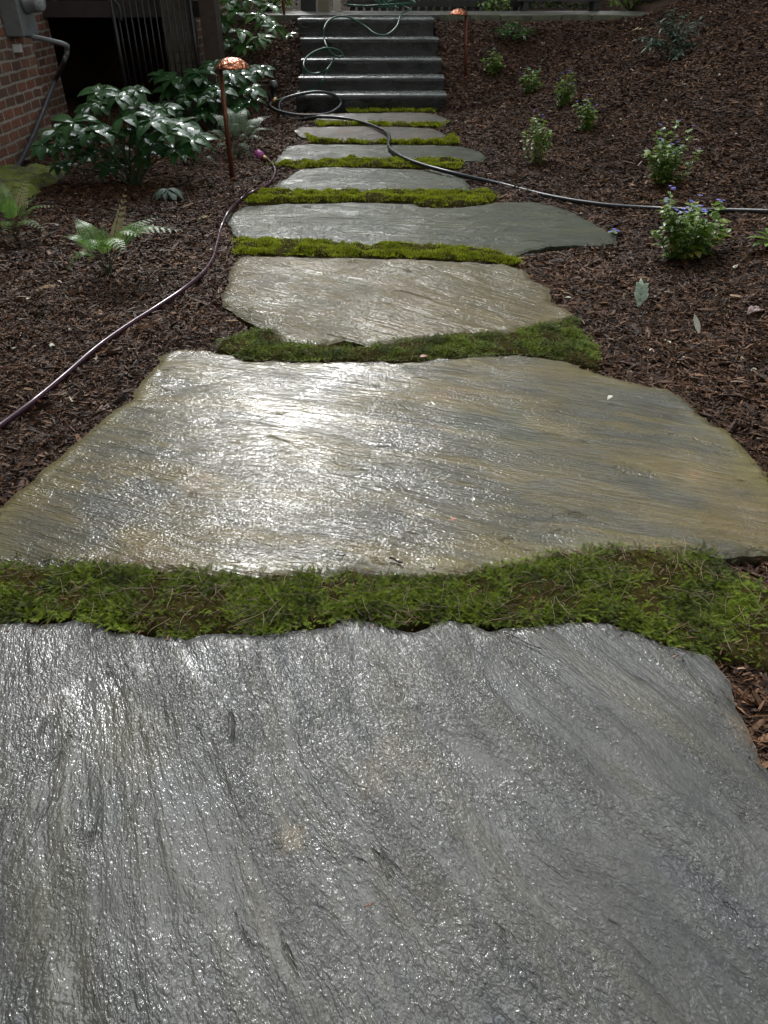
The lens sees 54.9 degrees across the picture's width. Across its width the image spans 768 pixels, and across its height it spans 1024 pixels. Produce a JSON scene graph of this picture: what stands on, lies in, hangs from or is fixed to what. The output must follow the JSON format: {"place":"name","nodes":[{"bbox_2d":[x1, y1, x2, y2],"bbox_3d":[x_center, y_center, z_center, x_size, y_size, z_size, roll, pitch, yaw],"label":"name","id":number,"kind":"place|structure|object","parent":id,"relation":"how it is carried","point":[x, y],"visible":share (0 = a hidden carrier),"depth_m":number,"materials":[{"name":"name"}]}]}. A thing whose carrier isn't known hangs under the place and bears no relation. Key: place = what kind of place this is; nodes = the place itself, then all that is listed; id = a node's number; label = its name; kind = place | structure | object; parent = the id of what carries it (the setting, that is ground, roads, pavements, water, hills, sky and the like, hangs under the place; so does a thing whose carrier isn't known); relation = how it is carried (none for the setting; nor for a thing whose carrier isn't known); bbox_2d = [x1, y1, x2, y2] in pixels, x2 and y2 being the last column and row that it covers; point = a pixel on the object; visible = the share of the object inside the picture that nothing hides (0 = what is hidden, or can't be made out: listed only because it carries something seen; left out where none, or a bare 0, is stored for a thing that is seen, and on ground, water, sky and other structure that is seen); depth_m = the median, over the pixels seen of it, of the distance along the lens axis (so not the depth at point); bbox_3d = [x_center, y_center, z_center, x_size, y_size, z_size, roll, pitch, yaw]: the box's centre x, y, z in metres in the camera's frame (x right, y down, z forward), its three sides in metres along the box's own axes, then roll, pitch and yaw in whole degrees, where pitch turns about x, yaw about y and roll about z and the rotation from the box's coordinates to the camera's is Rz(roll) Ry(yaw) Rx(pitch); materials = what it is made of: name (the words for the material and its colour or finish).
{"place":"outdoors","nodes":[
{"label":"outdoors","id":0,"kind":"place"},
{"bbox_2d":[0,0,767,769],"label":"ground","id":1,"kind":"structure","parent":0,"point":[94,58],"depth_m":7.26,"materials":[{"name":"brown plant"}]},
{"bbox_2d":[0,178,48,238],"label":"fern","id":2,"kind":"object","parent":1,"relation":"on","point":[6,207],"visible":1,"depth_m":4.69,"materials":[{"name":"green plant"}]},
{"bbox_2d":[0,163,71,205],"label":"mossy edging","id":3,"kind":"object","parent":1,"relation":"on","point":[13,177],"visible":0.81,"depth_m":5.90,"materials":[{"name":"plant"}]},
{"bbox_2d":[14,229,61,243],"bbox_3d":[-2.207,-1.779,4.776,0.084,0.019,0.438,18,40,24],"label":"twig","id":4,"kind":"object","parent":1,"relation":"on","point":[37,238],"visible":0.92,"depth_m":4.69,"materials":[{"name":"wood"}]},
{"bbox_2d":[96,404,114,412],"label":"fallen leaf","id":5,"kind":"object","parent":1,"relation":"on","point":[106,405],"visible":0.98,"depth_m":2.85,"materials":[{"name":"plant"}]},
{"bbox_2d":[28,83,217,186],"bbox_3d":[-2.030,-2.947,5.817,1.500,0.696,0.792,0,36,0],"label":"hellebore","id":6,"kind":"object","parent":1,"relation":"on","point":[166,128],"visible":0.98,"depth_m":5.72,"materials":[{"name":"green plant"}]},
{"bbox_2d":[63,187,182,274],"bbox_3d":[-1.468,-1.502,4.010,0.549,0.442,0.617,26,43,31],"label":"fern","id":7,"kind":"object","parent":1,"relation":"on","point":[116,241],"visible":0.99,"depth_m":4.03,"materials":[{"name":"plant"}]},
{"bbox_2d":[0,0,260,164],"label":"brick house","id":8,"kind":"structure","parent":1,"relation":"on","point":[27,74],"depth_m":6.92,"materials":[{"name":"red brick"}]},
{"bbox_2d":[0,0,69,55],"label":"electric meter","id":9,"kind":"object","parent":8,"relation":"attached to","point":[18,18],"visible":1,"depth_m":6.31,"materials":[{"name":"grey paint"}]},
{"bbox_2d":[16,54,68,165],"bbox_3d":[-3.031,-3.667,6.688,0.386,0.787,1.443,0,36,0],"label":"black conduit","id":10,"kind":"object","parent":8,"relation":"attached to","point":[43,110],"visible":0.91,"depth_m":6.79,"materials":[{"name":"black metal"}]},
{"bbox_2d":[0,150,276,428],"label":"purple hose","id":11,"kind":"object","parent":1,"relation":"on","point":[258,154],"visible":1,"depth_m":3.53,"materials":[{"name":"plastic"}]},
{"bbox_2d":[109,0,204,106],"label":"iron gate","id":12,"kind":"structure","parent":1,"relation":"on","point":[119,12],"depth_m":8.16,"materials":[{"name":"black metal"}]},
{"bbox_2d":[152,187,185,200],"bbox_3d":[-1.614,-2.354,5.502,0.251,0.088,0.170,0,36,0],"label":"lobed leaf plant","id":13,"kind":"object","parent":1,"relation":"on","point":[170,192],"visible":0.98,"depth_m":5.48,"materials":[{"name":"green plant"}]},
{"bbox_2d":[159,0,226,114],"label":"board clad pier","id":14,"kind":"structure","parent":1,"relation":"on","point":[211,27],"depth_m":8.44,"materials":[{"name":"wood"}]},
{"bbox_2d":[192,147,215,164],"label":"painted fern","id":15,"kind":"object","parent":1,"relation":"on","point":[208,157],"visible":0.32,"depth_m":6.55,"materials":[{"name":"green plant"}]},
{"bbox_2d":[147,59,276,129],"bbox_3d":[-1.903,-4.533,8.054,1.433,0.615,1.018,0,36,0],"label":"hellebore","id":16,"kind":"object","parent":1,"relation":"on","point":[195,82],"visible":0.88,"depth_m":7.95,"materials":[{"name":"green plant"}]},
{"bbox_2d":[215,57,249,179],"bbox_3d":[-1.149,-3.075,5.834,0.265,0.875,0.266,0,36,0],"label":"path light","id":17,"kind":"object","parent":1,"relation":"on","point":[231,63],"visible":0.96,"depth_m":5.69,"materials":[{"name":"orange metal"}]},
{"bbox_2d":[204,110,277,160],"bbox_3d":[-1.306,-3.422,6.709,0.722,0.395,0.614,-11,37,-14],"label":"painted fern","id":18,"kind":"object","parent":1,"relation":"on","point":[251,123],"visible":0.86,"depth_m":6.73,"materials":[{"name":"green plant"}]},
{"bbox_2d":[219,0,298,95],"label":"shrub","id":19,"kind":"object","parent":1,"relation":"on","point":[262,21],"visible":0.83,"depth_m":8.85,"materials":[{"name":"green plant"}]},
{"bbox_2d":[239,0,296,11],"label":"bush","id":20,"kind":"object","parent":1,"relation":"on","point":[274,2],"visible":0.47,"depth_m":11.23,"materials":[{"name":"green plant"}]},
{"bbox_2d":[270,80,278,101],"bbox_3d":[-1.352,-5.157,9.120,0.110,0.288,0.110,0,36,0],"label":"irrigation post","id":21,"kind":"object","parent":1,"relation":"on","point":[273,85],"visible":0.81,"depth_m":9.06,"materials":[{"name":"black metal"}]},
{"bbox_2d":[282,0,284,14],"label":"path light","id":22,"kind":"object","parent":1,"relation":"on","point":[283,7],"visible":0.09,"depth_m":10.25,"materials":[{"name":"orange metal"}]},
{"bbox_2d":[301,0,315,10],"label":"garden post","id":23,"kind":"object","parent":1,"relation":"on","point":[308,5],"depth_m":11.35,"materials":[{"name":"grey wood"}]},
{"bbox_2d":[318,0,328,10],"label":"garden post","id":24,"kind":"object","parent":1,"relation":"on","point":[323,5],"depth_m":11.35,"materials":[{"name":"beige wood"}]},
{"bbox_2d":[333,0,340,10],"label":"garden post","id":25,"kind":"object","parent":1,"relation":"on","point":[336,5],"depth_m":11.36,"materials":[{"name":"paint"}]},
{"bbox_2d":[266,153,464,170],"bbox_3d":[-0.149,-3.063,6.508,1.800,0.125,0.450,0,36,0],"label":"moss patch","id":26,"kind":"object","parent":1,"relation":"on","point":[388,162],"visible":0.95,"depth_m":6.41,"materials":[{"name":"green plant"}]},
{"bbox_2d":[294,126,446,144],"bbox_3d":[-0.138,-3.881,7.665,1.631,0.070,1.040,0,36,0],"label":"flagstone","id":27,"kind":"object","parent":1,"relation":"on","point":[368,133],"visible":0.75,"depth_m":7.73,"materials":[{"name":"grey stone"}]},
{"bbox_2d":[296,16,446,113],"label":"garden steps","id":28,"kind":"structure","parent":1,"relation":"on","point":[399,66],"depth_m":9.45,"materials":[{"name":"stone"}]},
{"bbox_2d":[275,0,415,102],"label":"green hose","id":29,"kind":"object","parent":28,"relation":"on","point":[379,4],"visible":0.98,"depth_m":9.66,"materials":[{"name":"plastic"}]},
{"bbox_2d":[244,187,498,207],"bbox_3d":[-0.080,-2.328,5.494,1.950,0.128,0.570,0,36,0],"label":"moss patch","id":30,"kind":"object","parent":1,"relation":"on","point":[430,198],"visible":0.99,"depth_m":5.41,"materials":[{"name":"green plant"}]},
{"bbox_2d":[275,167,469,191],"bbox_3d":[-0.093,-2.652,5.973,1.530,0.070,0.972,0,36,0],"label":"flagstone","id":31,"kind":"object","parent":1,"relation":"on","point":[360,179],"visible":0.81,"depth_m":5.95,"materials":[{"name":"stone"}]},
{"bbox_2d":[230,235,522,267],"bbox_3d":[-0.074,-1.568,4.455,1.800,0.121,0.600,0,36,0],"label":"moss patch","id":32,"kind":"object","parent":1,"relation":"on","point":[305,247],"visible":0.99,"depth_m":4.38,"materials":[{"name":"green plant"}]},
{"bbox_2d":[311,112,449,127],"bbox_3d":[-0.051,-4.495,8.511,1.603,0.069,0.924,0,36,0],"label":"flagstone","id":33,"kind":"object","parent":1,"relation":"on","point":[409,117],"visible":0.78,"depth_m":8.56,"materials":[{"name":"grey stone"}]},
{"bbox_2d":[275,144,486,161],"bbox_3d":[-0.018,-3.308,6.875,1.903,0.070,0.897,0,36,0],"label":"flagstone","id":34,"kind":"object","parent":1,"relation":"on","point":[315,152],"visible":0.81,"depth_m":6.89,"materials":[{"name":"stone"}]},
{"bbox_2d":[304,131,459,145],"bbox_3d":[-0.029,-3.745,7.440,1.624,0.134,0.600,0,36,0],"label":"moss patch","id":35,"kind":"object","parent":1,"relation":"on","point":[451,139],"visible":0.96,"depth_m":7.27,"materials":[{"name":"green plant"}]},
{"bbox_2d":[313,119,450,128],"bbox_3d":[-0.015,-4.285,8.193,1.601,0.122,0.428,0,36,0],"label":"moss patch","id":36,"kind":"object","parent":1,"relation":"on","point":[383,123],"visible":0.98,"depth_m":8.12,"materials":[{"name":"green plant"}]},
{"bbox_2d":[0,349,767,578],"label":"flagstone","id":37,"kind":"object","parent":1,"relation":"on","point":[349,439],"visible":0.99,"depth_m":2.44,"materials":[{"name":"grey stone"}]},
{"bbox_2d":[389,556,403,562],"bbox_3d":[0.035,0.135,2.070,0.045,0.010,0.008,20,40,25],"label":"bark bit","id":38,"kind":"object","parent":37,"relation":"on","point":[393,558],"visible":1,"depth_m":2.07,"materials":[{"name":"brown wood"}]},
{"bbox_2d":[0,618,767,1023],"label":"flagstone","id":39,"kind":"object","parent":1,"relation":"on","point":[522,782],"visible":1,"depth_m":1.43,"materials":[{"name":"grey stone"}]},
{"bbox_2d":[504,632,541,648],"bbox_3d":[0.341,0.317,1.820,0.100,0.006,0.004,22,41,27],"label":"twig","id":40,"kind":"object","parent":39,"relation":"on","point":[522,640],"visible":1,"depth_m":1.82,"materials":[{"name":"brown wood"}]},
{"bbox_2d":[0,540,767,674],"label":"moss patch","id":41,"kind":"object","parent":1,"relation":"on","point":[300,604],"visible":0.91,"depth_m":1.94,"materials":[{"name":"green plant"}]},
{"bbox_2d":[0,536,767,654],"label":"pine needles","id":42,"kind":"object","parent":41,"relation":"on","point":[222,585],"visible":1,"depth_m":1.95,"materials":[{"name":"plant"}]},
{"bbox_2d":[0,112,767,767],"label":"bark crumbs","id":43,"kind":"object","parent":1,"relation":"on","point":[386,572],"visible":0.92,"depth_m":1.98,"materials":[{"name":"brown wood"}]},
{"bbox_2d":[345,106,435,113],"bbox_3d":[0.091,-4.879,9.014,1.200,0.118,0.360,0,36,0],"label":"moss patch","id":44,"kind":"object","parent":1,"relation":"on","point":[386,110],"visible":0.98,"depth_m":8.93,"materials":[{"name":"green plant"}]},
{"bbox_2d":[221,256,574,346],"bbox_3d":[0.031,-1.097,3.831,1.789,0.071,1.314,0,36,0],"label":"flagstone","id":45,"kind":"object","parent":1,"relation":"on","point":[298,299],"visible":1,"depth_m":3.77,"materials":[{"name":"grey stone"}]},
{"bbox_2d":[213,314,603,372],"bbox_3d":[0.102,-0.757,3.354,1.760,0.102,0.640,0,36,0],"label":"moss patch","id":46,"kind":"object","parent":1,"relation":"on","point":[254,345],"visible":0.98,"depth_m":3.25,"materials":[{"name":"green plant"}]},
{"bbox_2d":[225,202,616,256],"bbox_3d":[0.199,-1.867,4.892,2.560,0.070,1.299,0,36,0],"label":"flagstone","id":47,"kind":"object","parent":1,"relation":"on","point":[520,228],"visible":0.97,"depth_m":4.87,"materials":[{"name":"stone"}]},
{"bbox_2d":[19,204,764,998],"bbox_3d":[0.057,-0.502,2.954,2.437,0.002,5.861,3,36,4],"label":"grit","id":48,"kind":"object","parent":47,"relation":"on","point":[351,646],"visible":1,"depth_m":1.68,"materials":[{"name":"grey stone"}]},
{"bbox_2d":[224,14,641,21],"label":"stone curb","id":49,"kind":"structure","parent":1,"relation":"on","point":[524,18],"depth_m":10.17,"materials":[{"name":"grey stone"}]},
{"bbox_2d":[346,0,530,10],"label":"wooden fence","id":50,"kind":"object","parent":1,"relation":"on","point":[445,4],"visible":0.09,"depth_m":11.84,"materials":[{"name":"brown wood"}]},
{"bbox_2d":[449,8,468,78],"bbox_3d":[0.917,-5.826,9.217,0.234,0.746,0.235,-30,45,-34],"label":"path light","id":51,"kind":"object","parent":1,"relation":"on","point":[458,11],"visible":1,"depth_m":9.14,"materials":[{"name":"orange metal"}]},
{"bbox_2d":[379,1,588,9],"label":"bush","id":52,"kind":"object","parent":1,"relation":"on","point":[556,5],"visible":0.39,"depth_m":14.00,"materials":[{"name":"green plant"}]},
{"bbox_2d":[481,46,505,74],"bbox_3d":[1.399,-5.745,9.404,0.348,0.341,0.238,9,37,12],"label":"plumbago","id":53,"kind":"object","parent":1,"relation":"on","point":[498,64],"visible":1,"depth_m":9.39,"materials":[{"name":"green plant"}]},
{"bbox_2d":[477,0,515,10],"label":"bush","id":54,"kind":"object","parent":1,"relation":"on","point":[496,6],"visible":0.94,"depth_m":11.50,"materials":[{"name":"green plant"}]},
{"bbox_2d":[490,21,535,40],"bbox_3d":[1.677,-6.299,9.689,0.586,0.225,0.441,17,39,21],"label":"tufted plant","id":55,"kind":"object","parent":1,"relation":"on","point":[507,31],"visible":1,"depth_m":9.70,"materials":[{"name":"green plant"}]},
{"bbox_2d":[269,90,767,213],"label":"black hose","id":56,"kind":"object","parent":1,"relation":"on","point":[545,195],"visible":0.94,"depth_m":6.02,"materials":[{"name":"rubber"}]},
{"bbox_2d":[519,67,543,94],"bbox_3d":[1.735,-5.120,8.783,0.302,0.302,0.253,-18,40,-23],"label":"plumbago","id":57,"kind":"object","parent":1,"relation":"on","point":[533,80],"visible":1,"depth_m":8.80,"materials":[{"name":"green plant"}]},
{"bbox_2d":[520,114,553,164],"bbox_3d":[1.304,-3.158,6.268,0.296,0.440,0.194,24,42,29],"label":"plumbago","id":58,"kind":"object","parent":1,"relation":"on","point":[539,135],"visible":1,"depth_m":6.26,"materials":[{"name":"green plant"}]},
{"bbox_2d":[516,0,603,10],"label":"dark bench","id":59,"kind":"object","parent":1,"relation":"on","point":[593,5],"visible":0.67,"depth_m":11.35,"materials":[{"name":"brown wood"}]},
{"bbox_2d":[554,70,576,106],"bbox_3d":[1.896,-4.421,7.742,0.250,0.357,0.230,7,37,9],"label":"plumbago","id":60,"kind":"object","parent":1,"relation":"on","point":[561,100],"visible":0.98,"depth_m":7.73,"materials":[{"name":"green plant"}]},
{"bbox_2d":[572,94,597,130],"bbox_3d":[1.852,-3.662,6.807,0.272,0.319,0.249,0,36,0],"label":"plumbago","id":61,"kind":"object","parent":1,"relation":"on","point":[588,118],"visible":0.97,"depth_m":6.79,"materials":[{"name":"green plant"}]},
{"bbox_2d":[573,0,647,10],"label":"bush","id":62,"kind":"object","parent":1,"relation":"on","point":[624,3],"visible":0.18,"depth_m":11.49,"materials":[{"name":"green plant"}]},
{"bbox_2d":[608,228,618,235],"bbox_3d":[1.462,-1.767,4.709,0.073,0.089,0.128,13,38,17],"label":"plumbago","id":63,"kind":"object","parent":1,"relation":"on","point":[613,231],"visible":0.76,"depth_m":4.68,"materials":[{"name":"purple plant"}]},
{"bbox_2d":[634,279,648,306],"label":"fallen leaf","id":64,"kind":"object","parent":1,"relation":"on","point":[641,292],"visible":1,"depth_m":3.66,"materials":[{"name":"green plant"}]},
{"bbox_2d":[631,8,706,60],"bbox_3d":[3.077,-5.007,7.759,0.794,0.454,0.525,-5,36,-7],"label":"feathery shrub","id":65,"kind":"object","parent":1,"relation":"on","point":[675,39],"visible":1,"depth_m":7.79,"materials":[{"name":"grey plant"}]},
{"bbox_2d":[641,120,702,186],"bbox_3d":[2.011,-2.510,5.190,0.358,0.424,0.307,-13,38,-18],"label":"plumbago","id":66,"kind":"object","parent":1,"relation":"on","point":[664,163],"visible":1,"depth_m":5.20,"materials":[{"name":"green plant"}]},
{"bbox_2d":[676,342,704,357],"bbox_3d":[1.324,-0.701,3.203,0.191,0.038,0.011,-22,41,-27],"label":"twig","id":67,"kind":"object","parent":1,"relation":"on","point":[690,348],"visible":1,"depth_m":3.21,"materials":[{"name":"wood"}]},
{"bbox_2d":[651,185,731,261],"bbox_3d":[1.693,-1.573,4.075,0.456,0.406,0.359,0,36,0],"label":"plumbago","id":68,"kind":"object","parent":1,"relation":"on","point":[689,244],"visible":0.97,"depth_m":4.07,"materials":[{"name":"green plant"}]},
{"bbox_2d":[694,314,700,332],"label":"fallen leaf","id":69,"kind":"object","parent":1,"relation":"on","point":[697,325],"visible":1,"depth_m":3.33,"materials":[{"name":"beige plant"}]},
{"bbox_2d":[700,339,749,344],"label":"twig","id":70,"kind":"object","parent":1,"relation":"on","point":[726,340],"visible":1,"depth_m":3.21,"materials":[{"name":"brown wood"}]},
{"bbox_2d":[747,305,764,314],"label":"fallen leaf","id":71,"kind":"object","parent":1,"relation":"on","point":[752,309],"visible":0.96,"depth_m":3.33,"materials":[{"name":"plant"}]},
{"bbox_2d":[747,228,767,246],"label":"broad leaf plant","id":72,"kind":"object","parent":1,"relation":"on","point":[761,241],"visible":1,"depth_m":3.89,"materials":[{"name":"green plant"}]},
{"bbox_2d":[236,11,647,20],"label":"patio","id":73,"kind":"structure","parent":0,"point":[293,15],"depth_m":10.61,"materials":[{"name":"grey stone"}]}
]}

